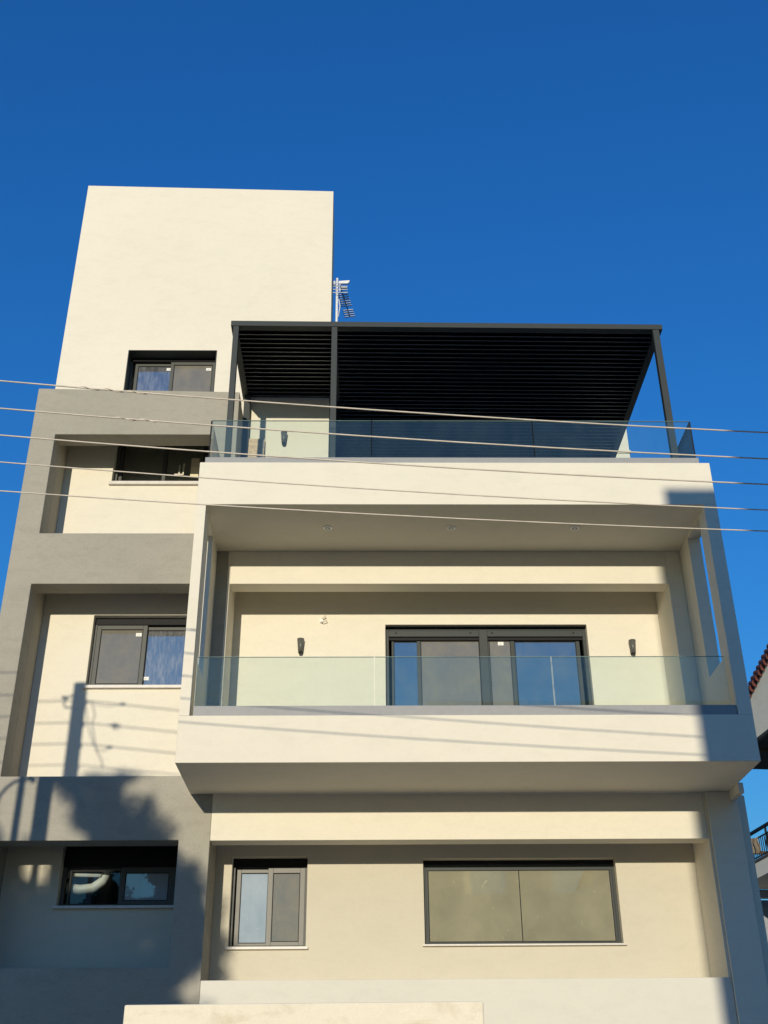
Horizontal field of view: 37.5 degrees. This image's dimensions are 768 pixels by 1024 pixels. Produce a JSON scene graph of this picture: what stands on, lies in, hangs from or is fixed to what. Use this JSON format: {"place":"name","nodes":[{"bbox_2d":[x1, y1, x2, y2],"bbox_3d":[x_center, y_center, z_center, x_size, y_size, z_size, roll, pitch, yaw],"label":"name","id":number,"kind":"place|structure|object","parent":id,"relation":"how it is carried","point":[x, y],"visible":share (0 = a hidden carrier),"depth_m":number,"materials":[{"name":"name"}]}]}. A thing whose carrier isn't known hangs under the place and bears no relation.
{"place":"outdoors","nodes":[
{"label":"outdoors","id":0,"kind":"place"},
{"bbox_2d":[123,1001,483,1023],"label":"boundary wall","id":1,"kind":"structure","parent":0,"point":[463,1012],"depth_m":8.72,"materials":[{"name":"paint"}]},
{"bbox_2d":[0,0,767,899],"label":"sky","id":2,"kind":"structure","parent":0,"point":[482,161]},
{"label":"ground","id":3,"kind":"structure","parent":0,"visible":0},
{"bbox_2d":[0,186,767,1023],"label":"apartment building","id":4,"kind":"structure","parent":3,"relation":"on","point":[552,868],"depth_m":13.89,"materials":[{"name":"beige paint"}]},
{"bbox_2d":[66,870,111,894],"bbox_3d":[-3.578,4.260,13.905,0.555,0.850,0.166,4,-29,-7],"label":"ventilation duct","id":5,"kind":"object","parent":4,"relation":"attached to","point":[96,885],"visible":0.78,"depth_m":13.72,"materials":[{"name":"white plastic"}]},
{"bbox_2d":[52,846,177,908],"bbox_3d":[-3.173,4.306,13.624,1.442,0.923,0.265,0,-29,-1],"label":"window","id":6,"kind":"structure","parent":4,"relation":"in","point":[147,873],"depth_m":13.67,"materials":[{"name":"metal"}]},
{"bbox_2d":[82,618,186,688],"bbox_3d":[-3.191,1.873,14.974,1.418,1.038,0.245,0,-29,-1],"label":"window","id":7,"kind":"structure","parent":4,"relation":"in","point":[128,653],"depth_m":15.04,"materials":[{"name":"metal"}]},
{"bbox_2d":[108,446,208,484],"bbox_3d":[-3.215,-0.799,16.480,1.418,1.063,0.265,0,-29,-1],"label":"window","id":8,"kind":"structure","parent":4,"relation":"in","point":[195,462],"depth_m":16.40,"materials":[{"name":"metal"}]},
{"bbox_2d":[124,350,216,391],"bbox_3d":[-3.225,-1.970,17.204,1.348,0.984,0.304,0,-29,-1],"label":"window","id":9,"kind":"structure","parent":4,"relation":"in","point":[155,370],"depth_m":17.38,"materials":[{"name":"glass"}]},
{"bbox_2d":[248,439,264,456],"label":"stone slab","id":10,"kind":"structure","parent":4,"relation":"on","point":[255,446],"depth_m":16.39,"materials":[{"name":"stone"}]},
{"bbox_2d":[225,859,307,949],"bbox_3d":[-1.366,4.651,13.450,0.960,1.053,0.245,0,-29,-1],"label":"window","id":11,"kind":"structure","parent":4,"relation":"in","point":[271,894],"depth_m":13.50,"materials":[{"name":"glass"}]},
{"bbox_2d":[281,431,286,444],"bbox_3d":[-1.459,-1.073,16.502,0.096,0.205,0.102,0,-29,-1],"label":"wall lamp","id":12,"kind":"object","parent":4,"relation":"attached to","point":[283,436],"visible":0.98,"depth_m":16.47,"materials":[{"name":"metal"}]},
{"bbox_2d":[297,638,303,653],"bbox_3d":[-1.099,1.768,14.919,0.096,0.205,0.102,0,-29,-1],"label":"wall lamp","id":13,"kind":"object","parent":4,"relation":"attached to","point":[300,642],"visible":1,"depth_m":14.90,"materials":[{"name":"metal"}]},
{"bbox_2d":[323,525,331,530],"bbox_3d":[-0.712,0.204,14.313,0.120,0.012,0.120,0,-29,-1],"label":"downlight","id":14,"kind":"object","parent":4,"relation":"attached to","point":[327,527],"visible":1,"depth_m":14.30,"materials":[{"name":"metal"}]},
{"bbox_2d":[332,278,354,321],"bbox_3d":[-0.657,-3.003,18.228,0.285,1.431,0.785,-3,-29,5],"label":"television antenna","id":15,"kind":"object","parent":4,"relation":"attached to","point":[345,282],"visible":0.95,"depth_m":18.26,"materials":[{"name":"metal"}]},
{"bbox_2d":[224,321,678,457],"bbox_3d":[0.835,-0.376,16.715,5.865,2.621,4.420,0,-29,-1],"label":"pergola","id":16,"kind":"object","parent":4,"relation":"on","point":[569,372],"visible":0.67,"depth_m":16.43,"materials":[{"name":"metal"}]},
{"bbox_2d":[447,526,455,530],"bbox_3d":[0.851,0.205,14.339,0.120,0.012,0.120,0,-29,-1],"label":"downlight","id":17,"kind":"object","parent":4,"relation":"attached to","point":[450,528],"visible":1,"depth_m":14.33,"materials":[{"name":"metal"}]},
{"bbox_2d":[205,420,698,462],"bbox_3d":[0.849,-0.598,14.817,6.170,0.654,1.230,0,-29,-1],"label":"glass railing","id":18,"kind":"object","parent":4,"relation":"on","point":[686,445],"visible":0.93,"depth_m":14.16,"materials":[{"name":"clear"}]},
{"bbox_2d":[193,656,736,715],"bbox_3d":[0.906,1.962,12.747,6.042,0.714,0.085,0,-29,-1],"label":"glass railing","id":19,"kind":"object","parent":4,"relation":"on","point":[554,709],"visible":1,"depth_m":12.57,"materials":[{"name":"clear"}]},
{"bbox_2d":[385,625,592,705],"bbox_3d":[1.370,2.361,14.821,2.691,1.824,0.170,0,-29,-1],"label":"sliding door","id":20,"kind":"structure","parent":4,"relation":"in","point":[417,680],"depth_m":15.05,"materials":[{"name":"metal"}]},
{"bbox_2d":[423,860,626,946],"bbox_3d":[1.633,4.658,13.503,2.380,0.998,0.255,0,-29,-1],"label":"window","id":21,"kind":"structure","parent":4,"relation":"in","point":[502,902],"depth_m":13.55,"materials":[{"name":"glass"}]},
{"bbox_2d":[570,526,578,530],"bbox_3d":[2.419,0.206,14.365,0.120,0.012,0.120,0,-29,-1],"label":"downlight","id":22,"kind":"object","parent":4,"relation":"attached to","point":[573,528],"visible":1,"depth_m":14.36,"materials":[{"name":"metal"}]},
{"bbox_2d":[628,639,635,654],"bbox_3d":[3.291,1.793,14.980,0.096,0.205,0.102,0,-29,-1],"label":"wall lamp","id":23,"kind":"object","parent":4,"relation":"attached to","point":[632,643],"visible":1,"depth_m":14.96,"materials":[{"name":"metal"}]},
{"bbox_2d":[748,644,767,939],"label":"neighbour house","id":24,"kind":"structure","parent":3,"relation":"on","point":[758,687],"depth_m":34.77,"materials":[{"name":"paint"}]},
{"bbox_2d":[750,822,767,859],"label":"iron railing","id":25,"kind":"object","parent":24,"relation":"on","point":[765,834],"visible":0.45,"depth_m":34.26,"materials":[{"name":"black metal"}]},
{"bbox_2d":[751,836,760,853],"bbox_3d":[11.341,10.211,34.649,0.077,0.510,0.721,3,-29,-6],"label":"hanging cloth","id":26,"kind":"object","parent":25,"relation":"hanging from","point":[756,846],"visible":0.72,"depth_m":34.57,"materials":[{"name":"beige fabric"}]},
{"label":"pavement","id":27,"kind":"structure","parent":0,"visible":0},
{"bbox_3d":[-4.437,1.876,8.119,0.819,7.922,0.331,0,-29,-1],"label":"utility pole","id":28,"kind":"object","parent":27,"relation":"on","visible":0},
{"bbox_2d":[0,380,767,432],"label":"power line","id":29,"kind":"object","parent":28,"relation":"attached to","point":[108,389],"visible":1,"depth_m":9.87,"materials":[{"name":"metal"}]},
{"bbox_2d":[0,408,767,459],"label":"power line","id":30,"kind":"object","parent":28,"relation":"attached to","point":[141,419],"visible":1,"depth_m":9.73,"materials":[{"name":"metal"}]},
{"bbox_2d":[0,434,767,484],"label":"power line","id":31,"kind":"object","parent":28,"relation":"attached to","point":[385,463],"visible":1,"depth_m":9.60,"materials":[{"name":"metal"}]},
{"bbox_2d":[0,490,767,531],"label":"power line","id":32,"kind":"object","parent":28,"relation":"attached to","point":[385,514],"visible":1,"depth_m":9.36,"materials":[{"name":"metal"}]},
{"bbox_2d":[0,461,767,510],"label":"power line","id":33,"kind":"object","parent":28,"relation":"attached to","point":[385,489],"visible":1,"depth_m":9.47,"materials":[{"name":"metal"}]}
]}

